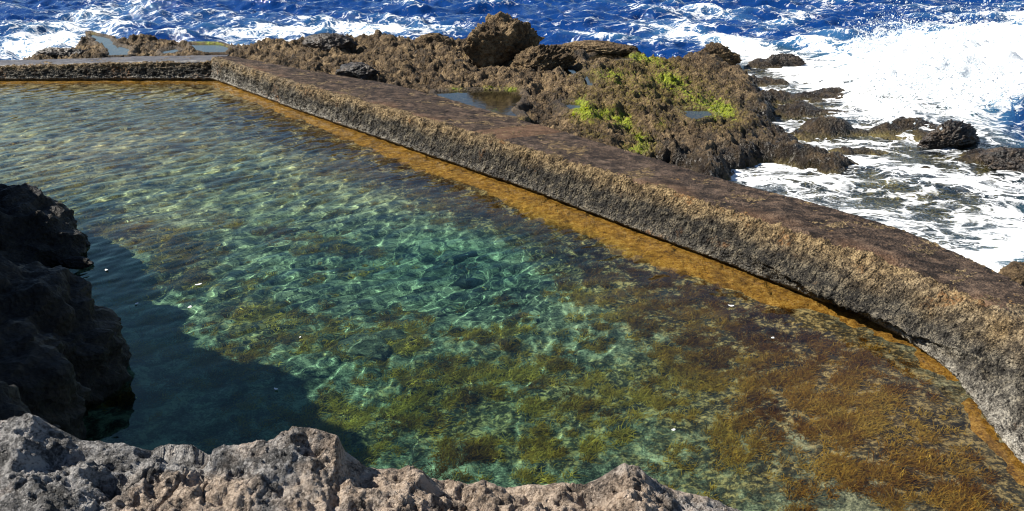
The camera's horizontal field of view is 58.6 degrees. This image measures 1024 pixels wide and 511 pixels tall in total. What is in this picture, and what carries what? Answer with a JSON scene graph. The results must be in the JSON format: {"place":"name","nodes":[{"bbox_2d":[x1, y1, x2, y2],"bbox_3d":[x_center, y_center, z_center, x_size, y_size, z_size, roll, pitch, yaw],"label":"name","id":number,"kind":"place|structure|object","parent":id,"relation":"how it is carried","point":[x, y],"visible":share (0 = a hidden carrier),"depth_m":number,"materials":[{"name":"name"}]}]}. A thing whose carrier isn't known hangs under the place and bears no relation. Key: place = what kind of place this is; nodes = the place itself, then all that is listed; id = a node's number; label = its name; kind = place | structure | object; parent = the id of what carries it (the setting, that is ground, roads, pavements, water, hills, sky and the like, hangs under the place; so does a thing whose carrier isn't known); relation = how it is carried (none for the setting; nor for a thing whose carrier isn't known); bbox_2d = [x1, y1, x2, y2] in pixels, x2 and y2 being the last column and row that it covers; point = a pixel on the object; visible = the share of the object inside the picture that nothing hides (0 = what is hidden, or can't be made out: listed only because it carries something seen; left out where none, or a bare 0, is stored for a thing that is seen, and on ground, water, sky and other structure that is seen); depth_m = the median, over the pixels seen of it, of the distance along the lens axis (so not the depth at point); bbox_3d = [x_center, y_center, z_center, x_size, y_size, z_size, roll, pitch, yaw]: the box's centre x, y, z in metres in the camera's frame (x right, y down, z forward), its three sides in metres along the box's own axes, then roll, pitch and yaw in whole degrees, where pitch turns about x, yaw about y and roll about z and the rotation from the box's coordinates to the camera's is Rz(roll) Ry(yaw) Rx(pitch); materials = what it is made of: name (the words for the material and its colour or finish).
{"place":"outdoors","nodes":[
{"label":"outdoors","id":0,"kind":"place"},
{"bbox_2d":[0,183,131,440],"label":"cliff","id":1,"kind":"structure","parent":0,"point":[65,354],"depth_m":9.89,"materials":[{"name":"black stone"}]},
{"bbox_2d":[58,256,93,267],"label":"stone","id":2,"kind":"object","parent":1,"relation":"on","point":[78,261],"visible":0.78,"depth_m":13.75,"materials":[{"name":"black stone"}]},
{"bbox_2d":[0,413,740,510],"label":"rock ledge","id":3,"kind":"object","parent":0,"point":[45,466],"visible":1,"depth_m":3.18,"materials":[{"name":"grey stone"}]},
{"bbox_2d":[0,79,1023,510],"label":"pool water","id":4,"kind":"structure","parent":0,"point":[446,319],"depth_m":11.66,"materials":[{"name":"green liquid"}]},
{"bbox_2d":[0,0,1023,272],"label":"sea","id":5,"kind":"structure","parent":0,"point":[648,28],"depth_m":40.63,"materials":[{"name":"liquid"}]},
{"bbox_2d":[735,48,855,72],"bbox_3d":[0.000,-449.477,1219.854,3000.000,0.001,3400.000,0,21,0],"label":"foam","id":6,"kind":"object","parent":5,"relation":"on","point":[798,53],"depth_m":58.55,"materials":[{"name":"liquid"}]},
{"bbox_2d":[813,0,1023,135],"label":"sea spray","id":7,"kind":"object","parent":5,"relation":"on","point":[879,45],"visible":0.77,"depth_m":27.49,"materials":[{"name":"white liquid"}]},
{"bbox_2d":[23,29,1023,266],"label":"rock shelf","id":8,"kind":"object","parent":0,"point":[679,125],"visible":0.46,"depth_m":23.45,"materials":[{"name":"brown stone"}]},
{"bbox_2d":[34,47,86,58],"bbox_3d":[-15.470,-6.818,31.392,1.840,0.744,1.024,-2,21,-5],"label":"boulder","id":9,"kind":"object","parent":8,"relation":"on","point":[55,52],"visible":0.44,"depth_m":31.06,"materials":[{"name":"grey stone"}]},
{"bbox_2d":[91,34,125,53],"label":"tide pool","id":10,"kind":"structure","parent":8,"relation":"on","point":[103,41],"depth_m":35.10,"materials":[{"name":"liquid"}]},
{"bbox_2d":[302,33,358,51],"bbox_3d":[-6.208,-7.148,31.167,1.983,0.878,1.163,2,21,5],"label":"boulder","id":11,"kind":"object","parent":8,"relation":"on","point":[327,42],"visible":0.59,"depth_m":30.84,"materials":[{"name":"grey stone"}]},
{"bbox_2d":[335,62,379,79],"bbox_3d":[-4.553,-5.387,26.987,1.412,0.626,1.030,6,21,16],"label":"boulder","id":12,"kind":"object","parent":8,"relation":"on","point":[361,70],"visible":0.74,"depth_m":26.64,"materials":[{"name":"grey stone"}]},
{"bbox_2d":[414,33,456,46],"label":"boulder","id":13,"kind":"object","parent":8,"relation":"on","point":[425,39],"visible":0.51,"depth_m":31.95,"materials":[{"name":"brown stone"}]},
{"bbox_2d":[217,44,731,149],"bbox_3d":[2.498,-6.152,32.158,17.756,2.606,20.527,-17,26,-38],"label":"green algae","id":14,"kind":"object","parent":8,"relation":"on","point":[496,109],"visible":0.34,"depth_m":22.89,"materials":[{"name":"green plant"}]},
{"bbox_2d":[462,11,544,67],"bbox_3d":[-0.250,-6.456,28.658,2.578,2.413,1.431,1,21,1],"label":"boulder","id":15,"kind":"object","parent":8,"relation":"on","point":[500,38],"visible":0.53,"depth_m":28.06,"materials":[{"name":"brown stone"}]},
{"bbox_2d":[507,44,577,69],"bbox_3d":[0.773,-5.772,27.869,2.269,1.398,1.282,16,26,36],"label":"boulder","id":16,"kind":"object","parent":8,"relation":"on","point":[550,56],"visible":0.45,"depth_m":27.45,"materials":[{"name":"brown stone"}]},
{"bbox_2d":[559,40,638,57],"bbox_3d":[2.774,-6.883,30.726,3.034,0.690,0.960,1,21,3],"label":"boulder","id":17,"kind":"object","parent":8,"relation":"on","point":[609,49],"visible":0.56,"depth_m":30.40,"materials":[{"name":"brown stone"}]},
{"bbox_2d":[700,42,741,64],"bbox_3d":[7.269,-7.213,32.699,1.648,0.862,1.415,-4,21,-11],"label":"boulder","id":18,"kind":"object","parent":8,"relation":"on","point":[726,54],"visible":0.53,"depth_m":32.28,"materials":[{"name":"brown stone"}]},
{"bbox_2d":[766,53,806,66],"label":"boulder","id":19,"kind":"object","parent":8,"relation":"on","point":[788,59],"visible":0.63,"depth_m":32.52,"materials":[{"name":"grey stone"}]},
{"bbox_2d":[916,119,980,153],"bbox_3d":[10.579,-2.843,22.116,1.757,0.905,0.985,-11,23,-27],"label":"boulder","id":20,"kind":"object","parent":8,"relation":"on","point":[951,134],"visible":0.92,"depth_m":21.84,"materials":[{"name":"stone"}]},
{"bbox_2d":[975,147,1023,178],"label":"boulder","id":21,"kind":"object","parent":8,"relation":"on","point":[1005,159],"visible":0.85,"depth_m":19.68,"materials":[{"name":"stone"}]},
{"bbox_2d":[998,261,1023,285],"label":"boulder","id":22,"kind":"object","parent":8,"relation":"on","point":[1014,270],"visible":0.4,"depth_m":12.81,"materials":[{"name":"brown stone"}]},
{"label":"pool floor","id":23,"kind":"structure","parent":0,"visible":0},
{"bbox_2d":[0,55,229,79],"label":"concrete wall","id":24,"kind":"structure","parent":23,"relation":"on","point":[192,67],"depth_m":29.04,"materials":[{"name":"concrete"}]},
{"bbox_2d":[211,56,1023,463],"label":"concrete wall","id":25,"kind":"structure","parent":23,"relation":"on","point":[959,318],"depth_m":14.12,"materials":[{"name":"brown concrete"}]},
{"bbox_2d":[865,384,989,510],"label":"seaweed","id":26,"kind":"object","parent":23,"relation":"on","point":[948,478],"visible":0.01,"depth_m":8.65,"materials":[{"name":"brown plant"}]}
]}

